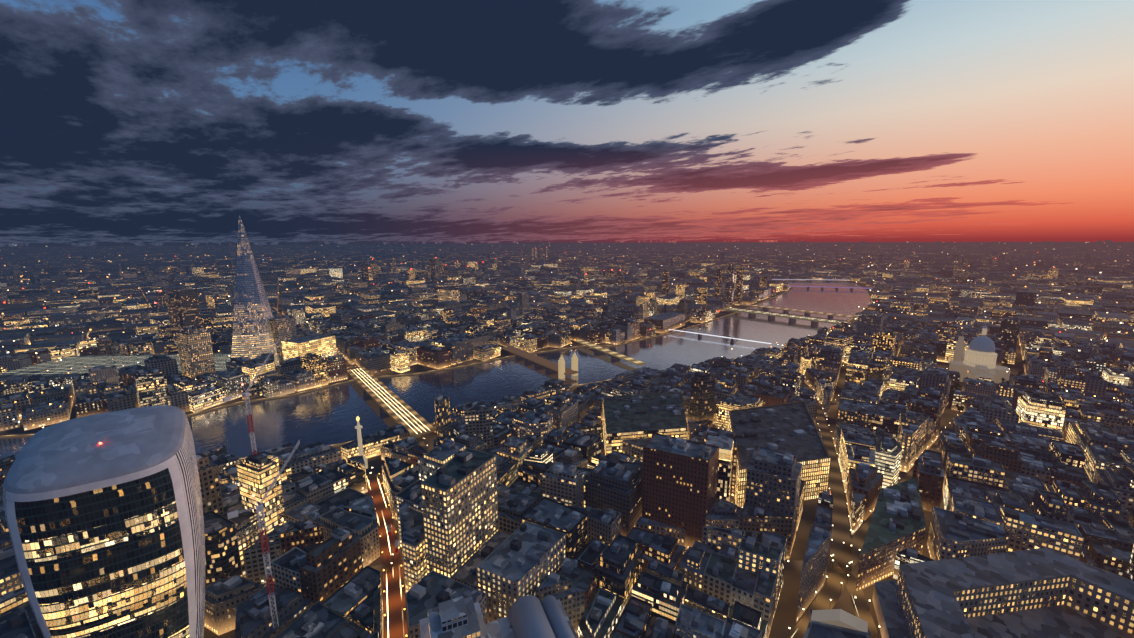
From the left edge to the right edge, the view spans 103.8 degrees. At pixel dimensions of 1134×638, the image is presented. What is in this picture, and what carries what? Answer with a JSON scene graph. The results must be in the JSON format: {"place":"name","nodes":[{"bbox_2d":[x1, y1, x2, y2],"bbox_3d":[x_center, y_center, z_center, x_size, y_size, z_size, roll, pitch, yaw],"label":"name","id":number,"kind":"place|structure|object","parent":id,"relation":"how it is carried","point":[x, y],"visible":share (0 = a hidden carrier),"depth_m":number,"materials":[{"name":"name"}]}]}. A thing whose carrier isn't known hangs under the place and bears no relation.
{"place":"outdoors","nodes":[
{"label":"outdoors","id":0,"kind":"place"},
{"bbox_2d":[277,311,354,369],"bbox_3d":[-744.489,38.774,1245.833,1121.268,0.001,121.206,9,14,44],"label":"high street","id":1,"kind":"structure","parent":0,"point":[349,367],"depth_m":913.71,"materials":[{"name":"gold stone"}]},
{"bbox_2d":[372,563,392,574],"bbox_3d":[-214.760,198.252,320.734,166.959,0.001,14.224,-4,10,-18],"label":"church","id":2,"kind":"structure","parent":0,"point":[380,568],"depth_m":345.10,"materials":[{"name":"grey stone"}]},
{"bbox_2d":[367,476,407,637],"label":"road","id":3,"kind":"structure","parent":0,"point":[395,626],"depth_m":341.87,"materials":[{"name":"grey asphalt"}]},
{"bbox_2d":[0,242,1128,402],"bbox_3d":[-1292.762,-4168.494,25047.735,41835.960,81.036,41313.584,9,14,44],"label":"city lights","id":4,"kind":"object","parent":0,"point":[520,277],"visible":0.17,"depth_m":2389.48},
{"bbox_2d":[0,242,1133,637],"bbox_3d":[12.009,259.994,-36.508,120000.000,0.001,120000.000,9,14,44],"label":"ground","id":5,"kind":"structure","parent":0,"point":[784,624],"depth_m":687.16,"materials":[{"name":"grey asphalt"}]},
{"bbox_2d":[3,405,204,637],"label":"skyscraper","id":6,"kind":"structure","parent":5,"relation":"on","point":[107,536],"depth_m":205.37,"materials":[{"name":"black glass"}]},
{"bbox_2d":[0,353,230,377],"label":"railway station","id":7,"kind":"object","parent":5,"relation":"on","point":[76,364],"visible":0.33,"depth_m":870.35,"materials":[{"name":"grey metal"}]},
{"bbox_2d":[222,339,279,455],"bbox_3d":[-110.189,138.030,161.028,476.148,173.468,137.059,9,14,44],"label":"tower crane","id":8,"kind":"object","parent":5,"relation":"on","point":[245,395],"visible":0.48,"depth_m":341.82,"materials":[{"name":"red metal"}]},
{"bbox_2d":[166,289,336,361],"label":"buildings","id":9,"kind":"structure","parent":5,"relation":"on","point":[183,307],"depth_m":893.27,"materials":[{"name":"grey concrete"}]},
{"bbox_2d":[231,215,278,365],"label":"skyscraper","id":10,"kind":"structure","parent":5,"relation":"on","point":[252,336],"depth_m":861.07,"materials":[{"name":"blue glass"}]},
{"bbox_2d":[227,441,299,628],"bbox_3d":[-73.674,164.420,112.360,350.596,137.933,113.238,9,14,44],"label":"tower crane","id":11,"kind":"object","parent":5,"relation":"on","point":[233,514],"visible":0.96,"depth_m":252.96,"materials":[{"name":"white"}]},
{"bbox_2d":[355,421,367,468],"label":"the monument","id":12,"kind":"object","parent":5,"relation":"on","point":[358,427],"visible":0.77,"depth_m":490.94,"materials":[{"name":"stone"}]},
{"bbox_2d":[387,525,390,535],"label":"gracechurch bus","id":13,"kind":"object","parent":5,"relation":"on","point":[388,530],"visible":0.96,"depth_m":384.44,"materials":[{"name":"white"}]},
{"bbox_2d":[347,367,435,436],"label":"bridge","id":14,"kind":"structure","parent":5,"relation":"on","point":[396,408],"depth_m":660.78,"materials":[{"name":"grey stone"}]},
{"bbox_2d":[363,389,385,412],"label":"bridge piers","id":15,"kind":"structure","parent":14,"relation":"attached to","point":[365,393],"depth_m":660.83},
{"bbox_2d":[0,288,793,437],"bbox_3d":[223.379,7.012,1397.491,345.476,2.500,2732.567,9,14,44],"label":"riverbank","id":16,"kind":"structure","parent":5,"relation":"on","point":[8,436],"depth_m":840.79,"materials":[{"name":"stone"}]},
{"bbox_2d":[395,540,398,552],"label":"bus","id":17,"kind":"object","parent":5,"relation":"on","point":[396,546],"visible":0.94,"depth_m":364.57,"materials":[{"name":"red"}]},
{"bbox_2d":[0,281,870,458],"bbox_3d":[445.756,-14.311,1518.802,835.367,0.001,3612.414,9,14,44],"label":"river thames","id":18,"kind":"structure","parent":5,"relation":"on","point":[327,415],"depth_m":812.73,"materials":[{"name":"liquid"}]},
{"bbox_2d":[515,354,552,371],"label":"bridge piers","id":19,"kind":"structure","parent":5,"relation":"on","point":[536,364],"depth_m":901.14,"materials":[{"name":"grey stone"}]},
{"bbox_2d":[502,346,577,375],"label":"railway bridge","id":20,"kind":"structure","parent":19,"relation":"on","point":[537,359],"depth_m":912.57,"materials":[{"name":"metal"}]},
{"bbox_2d":[239,290,872,460],"bbox_3d":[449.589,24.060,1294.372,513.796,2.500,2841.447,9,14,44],"label":"trees","id":21,"kind":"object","parent":5,"relation":"on","point":[340,444],"visible":0.15,"depth_m":777.53,"materials":[{"name":"green plant"}]},
{"bbox_2d":[0,291,1133,637],"bbox_3d":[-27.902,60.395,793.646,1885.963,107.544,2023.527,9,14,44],"label":"city","id":22,"kind":"object","parent":5,"relation":"on","point":[502,507],"visible":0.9,"depth_m":408.31},
{"bbox_2d":[0,261,1133,355],"bbox_3d":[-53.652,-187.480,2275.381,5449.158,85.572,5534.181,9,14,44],"label":"city","id":23,"kind":"object","parent":5,"relation":"on","point":[95,306],"visible":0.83,"depth_m":1878.34},
{"bbox_2d":[0,240,1133,286],"bbox_3d":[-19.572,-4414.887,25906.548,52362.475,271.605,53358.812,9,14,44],"label":"city","id":24,"kind":"object","parent":5,"relation":"on","point":[1106,258],"visible":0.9,"depth_m":6462.54},
{"bbox_2d":[558,352,577,378],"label":"bridge towers","id":25,"kind":"structure","parent":5,"relation":"on","point":[561,365],"depth_m":820.56,"materials":[{"name":"beige stone"}]},
{"bbox_2d":[262,362,957,637],"bbox_3d":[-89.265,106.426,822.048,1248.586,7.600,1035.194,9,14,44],"label":"street lamp posts","id":26,"kind":"object","parent":5,"relation":"on","point":[787,568],"visible":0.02,"depth_m":358.57,"materials":[{"name":"metal"}]},
{"bbox_2d":[366,473,406,636],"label":"street lamps","id":27,"kind":"object","parent":26,"relation":"on","point":[384,570],"visible":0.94,"depth_m":337.10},
{"bbox_2d":[262,355,961,628],"bbox_3d":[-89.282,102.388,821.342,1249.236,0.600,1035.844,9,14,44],"label":"street lights","id":28,"kind":"object","parent":26,"relation":"on","point":[788,560],"visible":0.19,"depth_m":362.24},
{"bbox_2d":[575,340,645,365],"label":"bridge","id":29,"kind":"structure","parent":5,"relation":"on","point":[617,355],"depth_m":961.32,"materials":[{"name":"grey stone"}]},
{"bbox_2d":[594,349,618,359],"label":"bridge piers","id":30,"kind":"structure","parent":29,"relation":"attached to","point":[598,351],"depth_m":957.21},
{"bbox_2d":[151,246,1081,332],"bbox_3d":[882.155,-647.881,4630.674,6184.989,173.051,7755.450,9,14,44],"label":"high-rise buildings","id":31,"kind":"structure","parent":5,"relation":"on","point":[664,321],"depth_m":1873.31,"materials":[{"name":"grey concrete"}]},
{"bbox_2d":[296,392,1133,637],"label":"office buildings","id":32,"kind":"structure","parent":5,"relation":"on","point":[1041,593],"depth_m":289.85,"materials":[{"name":"grey concrete"}]},
{"bbox_2d":[508,595,574,637],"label":"gracechurch barrel vaults","id":33,"kind":"object","parent":32,"relation":"on","point":[530,616],"visible":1,"depth_m":250.15,"materials":[{"name":"grey metal"}]},
{"bbox_2d":[725,263,733,307],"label":"one blackfriars","id":34,"kind":"structure","parent":5,"relation":"on","point":[729,290],"depth_m":1649.31,"materials":[{"name":"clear glass"}]},
{"bbox_2d":[725,308,850,324],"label":"bridge","id":35,"kind":"structure","parent":5,"relation":"on","point":[788,316],"depth_m":1390.18,"materials":[{"name":"grey concrete"}]},
{"bbox_2d":[748,313,818,324],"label":"bridge piers","id":36,"kind":"structure","parent":35,"relation":"attached to","point":[790,319],"depth_m":1393.48,"materials":[{"name":"grey stone"}]},
{"bbox_2d":[763,308,832,317],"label":"bridge piers","id":37,"kind":"structure","parent":5,"relation":"on","point":[829,316],"depth_m":1537.62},
{"bbox_2d":[772,279,839,279],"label":"bridge","id":38,"kind":"structure","parent":5,"relation":"on","point":[805,279],"depth_m":2720.98,"materials":[{"name":"grey concrete"}]},
{"bbox_2d":[787,565,847,637],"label":"street","id":39,"kind":"structure","parent":5,"relation":"on","point":[832,588],"depth_m":313.44,"materials":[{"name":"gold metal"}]},
{"bbox_2d":[811,609,867,632],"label":"royal exchange portico and tower","id":40,"kind":"structure","parent":5,"relation":"on","point":[840,617],"depth_m":266.68,"materials":[{"name":"beige stone"}]},
{"bbox_2d":[833,417,958,571],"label":"road","id":41,"kind":"structure","parent":5,"relation":"on","point":[857,540],"depth_m":372.34,"materials":[{"name":"grey asphalt"}]},
{"bbox_2d":[875,287,1025,410],"bbox_3d":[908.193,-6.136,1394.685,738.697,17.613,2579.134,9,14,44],"label":"trees","id":42,"kind":"object","parent":5,"relation":"on","point":[954,387],"visible":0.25,"depth_m":749.65,"materials":[{"name":"green plant"}]},
{"bbox_2d":[949,336,1009,383],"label":"st pauls","id":43,"kind":"object","parent":5,"relation":"on","point":[996,374],"visible":0.52,"depth_m":774.20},
{"bbox_2d":[963,328,997,368],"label":"dome drum","id":44,"kind":"object","parent":43,"relation":"attached to","point":[972,358],"visible":0.88,"depth_m":773.52,"materials":[{"name":"beige stone"}]},
{"bbox_2d":[968,323,994,351],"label":"dome","id":45,"kind":"structure","parent":43,"relation":"attached to","point":[982,343],"depth_m":772.13,"materials":[{"name":"grey metal"}]},
{"bbox_2d":[0,0,1133,246],"label":"sky","id":46,"kind":"structure","parent":0,"point":[127,122],"materials":[{"name":"blue"}]},
{"bbox_2d":[2,242,1133,427],"bbox_3d":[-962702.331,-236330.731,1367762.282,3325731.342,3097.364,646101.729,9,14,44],"label":"city lights","id":47,"kind":"object","parent":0,"point":[595,343],"visible":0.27,"depth_m":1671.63},
{"bbox_2d":[372,391,883,479],"bbox_3d":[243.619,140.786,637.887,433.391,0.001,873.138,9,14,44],"label":"cannon street","id":48,"kind":"structure","parent":0,"point":[818,406],"depth_m":609.27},
{"bbox_2d":[415,435,843,572],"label":"king william street","id":49,"kind":"structure","parent":0,"point":[793,565],"depth_m":346.35,"materials":[{"name":"grey asphalt"}]},
{"bbox_2d":[668,329,771,343],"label":"footbridge","id":50,"kind":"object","parent":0,"point":[721,336],"depth_m":1128.57,"materials":[{"name":"white metal"}]},
{"bbox_2d":[740,304,857,318],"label":"bridge","id":51,"kind":"structure","parent":0,"point":[839,315],"depth_m":1517.65,"materials":[{"name":"grey concrete"}]},
{"bbox_2d":[805,383,851,570],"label":"street","id":52,"kind":"structure","parent":0,"point":[840,533],"depth_m":430.06,"materials":[{"name":"grey asphalt"}]},
{"bbox_2d":[789,286,872,288],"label":"bridge","id":53,"kind":"structure","parent":0,"point":[831,287],"depth_m":2271.93,"materials":[{"name":"grey concrete"}]},
{"bbox_2d":[837,568,879,637],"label":"road","id":54,"kind":"structure","parent":0,"point":[861,607],"depth_m":309.88,"materials":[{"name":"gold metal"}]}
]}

